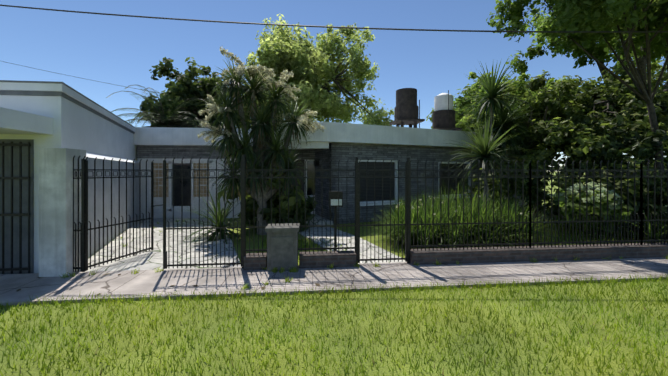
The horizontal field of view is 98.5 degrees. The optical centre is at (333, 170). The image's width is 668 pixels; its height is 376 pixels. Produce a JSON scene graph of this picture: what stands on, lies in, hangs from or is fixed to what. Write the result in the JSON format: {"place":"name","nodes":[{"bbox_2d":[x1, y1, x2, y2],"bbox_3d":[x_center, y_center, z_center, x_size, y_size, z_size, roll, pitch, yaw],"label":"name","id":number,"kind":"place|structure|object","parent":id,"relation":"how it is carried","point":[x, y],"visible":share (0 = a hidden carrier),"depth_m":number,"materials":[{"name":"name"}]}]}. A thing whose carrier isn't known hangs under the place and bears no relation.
{"place":"outdoors","nodes":[
{"label":"outdoors","id":0,"kind":"place"},
{"bbox_2d":[106,85,211,127],"bbox_3d":[-8.894,-1.139,15.252,5.805,5.718,5.884,0,0,-5],"label":"palm tree","id":1,"kind":"object","parent":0,"point":[166,124],"depth_m":14.79,"materials":[{"name":"green plant"}]},
{"bbox_2d":[154,163,208,196],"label":"window shutters","id":2,"kind":"object","parent":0,"point":[203,191],"visible":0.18,"depth_m":10.37,"materials":[{"name":"wood"}]},
{"bbox_2d":[137,158,255,218],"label":"brick wall","id":3,"kind":"structure","parent":0,"point":[237,210],"depth_m":10.31,"materials":[{"name":"grey paint"}]},
{"bbox_2d":[149,160,314,213],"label":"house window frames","id":4,"kind":"structure","parent":3,"relation":"in","point":[194,204],"depth_m":10.34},
{"bbox_2d":[154,163,208,198],"bbox_3d":[-5.491,0.340,10.331,2.020,1.300,0.008,0,0,-5],"label":"window frame","id":5,"kind":"object","parent":4,"relation":"attached to","point":[158,165],"visible":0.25,"depth_m":10.38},
{"bbox_2d":[172,161,314,205],"bbox_3d":[-3.260,0.535,10.586,5.230,1.830,0.012,0,0,-5],"label":"window","id":6,"kind":"structure","parent":4,"relation":"in","point":[186,192],"depth_m":10.39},
{"bbox_2d":[137,145,314,196],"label":"stone house wall","id":7,"kind":"structure","parent":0,"point":[165,151],"depth_m":10.29,"materials":[{"name":"grey stone"}]},
{"bbox_2d":[290,160,304,197],"bbox_3d":[-1.587,0.650,10.745,0.990,2.140,0.050,0,0,-5],"label":"door","id":8,"kind":"structure","parent":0,"point":[299,166],"depth_m":10.75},
{"bbox_2d":[280,142,328,148],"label":"house porch beam","id":9,"kind":"structure","parent":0,"point":[316,145],"depth_m":8.96,"materials":[{"name":"white paint"}]},
{"bbox_2d":[235,14,393,127],"bbox_3d":[-3.044,-5.241,22.167,14.757,13.989,11.739,0,0,-5],"label":"light green tree","id":10,"kind":"object","parent":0,"point":[281,47],"depth_m":20.47,"materials":[{"name":"green plant"}]},
{"bbox_2d":[0,0,666,171],"label":"sky","id":11,"kind":"structure","parent":0,"point":[122,51],"materials":[{"name":"blue"}]},
{"bbox_2d":[0,172,667,375],"bbox_3d":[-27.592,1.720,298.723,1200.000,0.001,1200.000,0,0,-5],"label":"lawn","id":12,"kind":"structure","parent":0,"point":[34,370],"depth_m":3.04,"materials":[{"name":"green plant"}]},
{"bbox_2d":[0,141,30,273],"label":"metal gate","id":13,"kind":"structure","parent":12,"relation":"on","point":[20,214],"depth_m":4.73,"materials":[{"name":"black metal"}]},
{"bbox_2d":[39,148,85,276],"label":"white gate pillar","id":14,"kind":"structure","parent":12,"relation":"on","point":[55,212],"depth_m":4.57,"materials":[{"name":"paint"}]},
{"bbox_2d":[0,95,136,272],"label":"exterior wall","id":15,"kind":"structure","parent":12,"relation":"on","point":[75,126],"depth_m":5.01,"materials":[{"name":"white paint"}]},
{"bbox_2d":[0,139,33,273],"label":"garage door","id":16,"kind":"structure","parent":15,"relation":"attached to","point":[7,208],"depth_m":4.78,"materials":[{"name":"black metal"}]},
{"bbox_2d":[0,107,52,134],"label":"canopy","id":17,"kind":"object","parent":15,"relation":"attached to","point":[15,122],"visible":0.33,"depth_m":4.41,"materials":[{"name":"white paint"}]},
{"bbox_2d":[0,90,134,133],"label":"roof trim","id":18,"kind":"structure","parent":15,"relation":"attached to","point":[39,93],"depth_m":4.82,"materials":[{"name":"grey paint"}]},
{"bbox_2d":[0,82,135,131],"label":"roof trim","id":19,"kind":"structure","parent":15,"relation":"on","point":[15,86],"depth_m":4.78,"materials":[{"name":"white paint"}]},
{"bbox_2d":[0,80,135,127],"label":"roof edge","id":20,"kind":"object","parent":19,"relation":"on","point":[65,85],"visible":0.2,"depth_m":4.78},
{"bbox_2d":[86,157,138,258],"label":"boundary wall","id":21,"kind":"structure","parent":12,"relation":"on","point":[107,196],"depth_m":6.91,"materials":[{"name":"white paint"}]},
{"bbox_2d":[86,152,138,162],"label":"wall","id":22,"kind":"structure","parent":21,"relation":"on","point":[93,155],"depth_m":6.89,"materials":[{"name":"white paint"}]},
{"bbox_2d":[138,77,216,127],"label":"tree","id":23,"kind":"object","parent":12,"relation":"on","point":[199,93],"depth_m":16.99,"materials":[{"name":"green plant"}]},
{"bbox_2d":[143,57,258,127],"bbox_3d":[-8.280,-2.520,18.651,7.518,8.538,6.832,0,0,-5],"label":"tree","id":24,"kind":"object","parent":12,"relation":"on","point":[172,93],"depth_m":16.46,"materials":[{"name":"green plant"}]},
{"bbox_2d":[170,189,255,246],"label":"flax plant leaves","id":25,"kind":"object","parent":12,"relation":"on","point":[220,214],"visible":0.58,"depth_m":7.23,"materials":[{"name":"green plant"}]},
{"bbox_2d":[79,218,404,271],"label":"paved driveway","id":26,"kind":"structure","parent":12,"relation":"on","point":[150,260],"depth_m":6.24,"materials":[{"name":"grey concrete"}]},
{"bbox_2d":[120,217,203,246],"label":"weeds","id":27,"kind":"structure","parent":26,"relation":"on","point":[154,227],"depth_m":8.43,"materials":[{"name":"green plant"}]},
{"bbox_2d":[197,47,324,234],"bbox_3d":[-1.942,-0.734,7.806,3.428,4.925,2.237,0,0,-5],"label":"cordyline","id":28,"kind":"object","parent":12,"relation":"on","point":[234,83],"depth_m":7.61,"materials":[{"name":"green plant"}]},
{"bbox_2d":[218,92,299,208],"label":"dead leaves","id":29,"kind":"object","parent":28,"relation":"attached to","point":[260,146],"visible":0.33,"depth_m":7.60,"materials":[{"name":"brown plant"}]},
{"bbox_2d":[217,167,317,232],"bbox_3d":[-1.883,0.882,8.280,2.556,2.050,1.766,0,0,15],"label":"bush","id":30,"kind":"object","parent":12,"relation":"on","point":[252,206],"visible":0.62,"depth_m":7.87,"materials":[{"name":"green plant"}]},
{"bbox_2d":[278,214,332,224],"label":"house porch floor","id":31,"kind":"structure","parent":12,"relation":"on","point":[321,220],"depth_m":9.17,"materials":[{"name":"grey concrete"}]},
{"bbox_2d":[134,122,521,149],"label":"roof fascia","id":32,"kind":"structure","parent":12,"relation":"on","point":[334,132],"depth_m":9.90,"materials":[{"name":"white paint"}]},
{"bbox_2d":[389,88,424,127],"bbox_3d":[3.230,-2.530,12.793,1.215,2.060,1.196,0,0,-5],"label":"water tank","id":33,"kind":"object","parent":32,"relation":"on","point":[406,110],"visible":0.79,"depth_m":12.40,"materials":[{"name":"black plastic"}]},
{"bbox_2d":[432,90,461,130],"bbox_3d":[5.080,-2.540,13.315,1.150,2.080,1.150,0,0,-5],"label":"water tank","id":34,"kind":"object","parent":32,"relation":"on","point":[443,119],"visible":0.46,"depth_m":12.87,"materials":[{"name":"black plastic"}]},
{"bbox_2d":[434,93,453,110],"bbox_3d":[5.080,-3.155,13.315,0.850,0.850,0.850,0,0,-5],"label":"white water tank","id":35,"kind":"object","parent":34,"relation":"on","point":[441,101],"visible":0.83,"depth_m":12.98,"materials":[{"name":"white plastic"}]},
{"bbox_2d":[0,274,667,375],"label":"lawn blades","id":36,"kind":"object","parent":12,"relation":"on","point":[362,371],"visible":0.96,"depth_m":3.04,"materials":[{"name":"green plant"}]},
{"bbox_2d":[329,191,342,250],"bbox_3d":[0.033,1.060,5.621,0.270,1.320,0.100,0,0,-5],"label":"mailbox post","id":37,"kind":"object","parent":12,"relation":"on","point":[334,194],"visible":0.71,"depth_m":5.58,"materials":[{"name":"black metal"}]},
{"bbox_2d":[331,199,341,205],"bbox_3d":[0.038,0.610,5.566,0.230,0.120,0.006,0,0,-5],"label":"sign","id":38,"kind":"object","parent":37,"relation":"attached to","point":[334,201],"visible":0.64,"depth_m":5.56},
{"bbox_2d":[25,272,667,306],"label":"lawn edge blades","id":39,"kind":"object","parent":12,"relation":"on","point":[488,286],"visible":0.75,"depth_m":4.05,"materials":[{"name":"green plant"}]},
{"bbox_2d":[315,143,531,224],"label":"brick wall","id":40,"kind":"structure","parent":12,"relation":"on","point":[343,153],"depth_m":10.00,"materials":[{"name":"grey brick"}]},
{"bbox_2d":[314,159,319,165],"bbox_3d":[-0.606,-0.303,10.258,0.168,0.245,0.160,0,0,-22],"label":"wall lamp","id":41,"kind":"object","parent":40,"relation":"attached to","point":[316,162],"visible":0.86,"depth_m":10.20,"materials":[{"name":"black metal"}]},
{"bbox_2d":[359,162,467,201],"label":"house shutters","id":42,"kind":"object","parent":40,"relation":"attached to","point":[378,187],"visible":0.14,"depth_m":10.07,"materials":[{"name":"black metal"}]},
{"bbox_2d":[358,160,473,205],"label":"house window frames","id":43,"kind":"structure","parent":40,"relation":"in","point":[386,202],"depth_m":10.14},
{"bbox_2d":[256,220,666,261],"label":"lawn blades","id":44,"kind":"object","parent":12,"relation":"on","point":[299,242],"visible":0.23,"depth_m":7.05,"materials":[{"name":"green plant"}]},
{"bbox_2d":[364,178,568,248],"bbox_3d":[3.058,0.922,6.979,5.081,1.540,3.583,0,0,-5],"label":"grass mound","id":45,"kind":"object","parent":12,"relation":"on","point":[452,209],"depth_m":6.47,"materials":[{"name":"green plant"}]},
{"bbox_2d":[453,74,485,117],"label":"tree behind tanks","id":46,"kind":"object","parent":12,"relation":"on","point":[456,107],"visible":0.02,"depth_m":23.81,"materials":[{"name":"green plant"}]},
{"bbox_2d":[443,113,534,206],"bbox_3d":[4.218,0.083,8.030,2.245,3.278,2.430,0,0,-5],"label":"yucca tree","id":47,"kind":"object","parent":12,"relation":"on","point":[486,145],"depth_m":7.84,"materials":[{"name":"green plant"}]},
{"bbox_2d":[467,97,531,206],"bbox_3d":[5.692,-0.477,9.890,2.321,4.397,2.026,0,0,-5],"label":"tree","id":48,"kind":"object","parent":12,"relation":"on","point":[504,131],"depth_m":9.80,"materials":[{"name":"green plant"}]},
{"bbox_2d":[426,72,575,131],"bbox_3d":[9.104,-1.699,14.403,7.987,6.890,6.570,0,0,-5],"label":"tree","id":49,"kind":"object","parent":12,"relation":"on","point":[460,100],"depth_m":12.97,"materials":[{"name":"green plant"}]},
{"bbox_2d":[454,57,549,204],"bbox_3d":[5.148,-0.881,9.045,2.888,5.203,2.437,0,0,-5],"label":"yucca tree","id":50,"kind":"object","parent":12,"relation":"on","point":[492,90],"depth_m":8.89,"materials":[{"name":"green plant"}]},
{"bbox_2d":[464,70,602,220],"bbox_3d":[6.907,-0.890,10.019,4.754,5.229,3.462,0,0,-5],"label":"tree","id":51,"kind":"object","parent":12,"relation":"on","point":[562,93],"depth_m":9.56,"materials":[{"name":"green plant"}]},
{"bbox_2d":[465,110,667,235],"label":"shrub foliage","id":52,"kind":"object","parent":12,"relation":"on","point":[541,156],"visible":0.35,"depth_m":8.34,"materials":[{"name":"green plant"}]},
{"bbox_2d":[486,0,667,194],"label":"tree","id":53,"kind":"object","parent":12,"relation":"on","point":[575,15],"depth_m":7.74,"materials":[{"name":"green plant"}]},
{"bbox_2d":[495,63,667,172],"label":"privet tree","id":54,"kind":"object","parent":12,"relation":"on","point":[630,101],"depth_m":9.01,"materials":[{"name":"green plant"}]},
{"bbox_2d":[550,181,633,236],"bbox_3d":[6.147,0.908,6.926,1.745,1.325,1.280,0,0,-5],"label":"bush","id":55,"kind":"object","parent":12,"relation":"on","point":[590,207],"depth_m":6.67,"materials":[{"name":"green plant"}]},
{"bbox_2d":[519,0,667,165],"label":"tall tree","id":56,"kind":"object","parent":12,"relation":"on","point":[595,49],"depth_m":12.92,"materials":[{"name":"green plant"}]},
{"bbox_2d":[577,60,667,160],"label":"tree","id":57,"kind":"object","parent":12,"relation":"on","point":[655,66],"depth_m":14.51,"materials":[{"name":"green plant"}]},
{"bbox_2d":[619,205,666,241],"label":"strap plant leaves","id":58,"kind":"object","parent":12,"relation":"on","point":[652,227],"visible":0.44,"depth_m":6.77,"materials":[{"name":"green plant"}]},
{"bbox_2d":[0,4,667,91],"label":"overhead cables","id":59,"kind":"object","parent":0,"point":[332,27],"visible":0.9,"depth_m":5.96,"materials":[{"name":"black rubber"}]},
{"bbox_2d":[0,257,667,305],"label":"sidewalk","id":60,"kind":"structure","parent":0,"point":[126,283],"depth_m":4.49,"materials":[{"name":"concrete"}]},
{"bbox_2d":[265,223,299,270],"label":"pillar","id":61,"kind":"structure","parent":60,"relation":"on","point":[285,230],"depth_m":4.83,"materials":[{"name":"concrete"}]},
{"bbox_2d":[271,237,292,266],"bbox_3d":[-0.868,1.360,4.816,0.360,0.500,0.022,0,0,-5],"label":"meter box door","id":62,"kind":"structure","parent":61,"relation":"attached to","point":[281,251],"depth_m":4.81,"materials":[{"name":"grey metal"}]},
{"bbox_2d":[16,264,661,294],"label":"grass tufts","id":63,"kind":"object","parent":60,"relation":"on","point":[263,287],"visible":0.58,"depth_m":4.21,"materials":[{"name":"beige plant"}]},
{"bbox_2d":[59,256,667,289],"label":"weeds","id":64,"kind":"object","parent":60,"relation":"on","point":[274,270],"depth_m":4.77,"materials":[{"name":"green plant"}]},
{"bbox_2d":[73,155,667,271],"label":"iron fence and gates","id":65,"kind":"object","parent":60,"relation":"on","point":[84,170],"visible":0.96,"depth_m":5.23,"materials":[{"name":"black metal"}]},
{"bbox_2d":[244,242,667,269],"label":"brick wall","id":66,"kind":"structure","parent":60,"relation":"on","point":[316,259],"depth_m":5.29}
]}

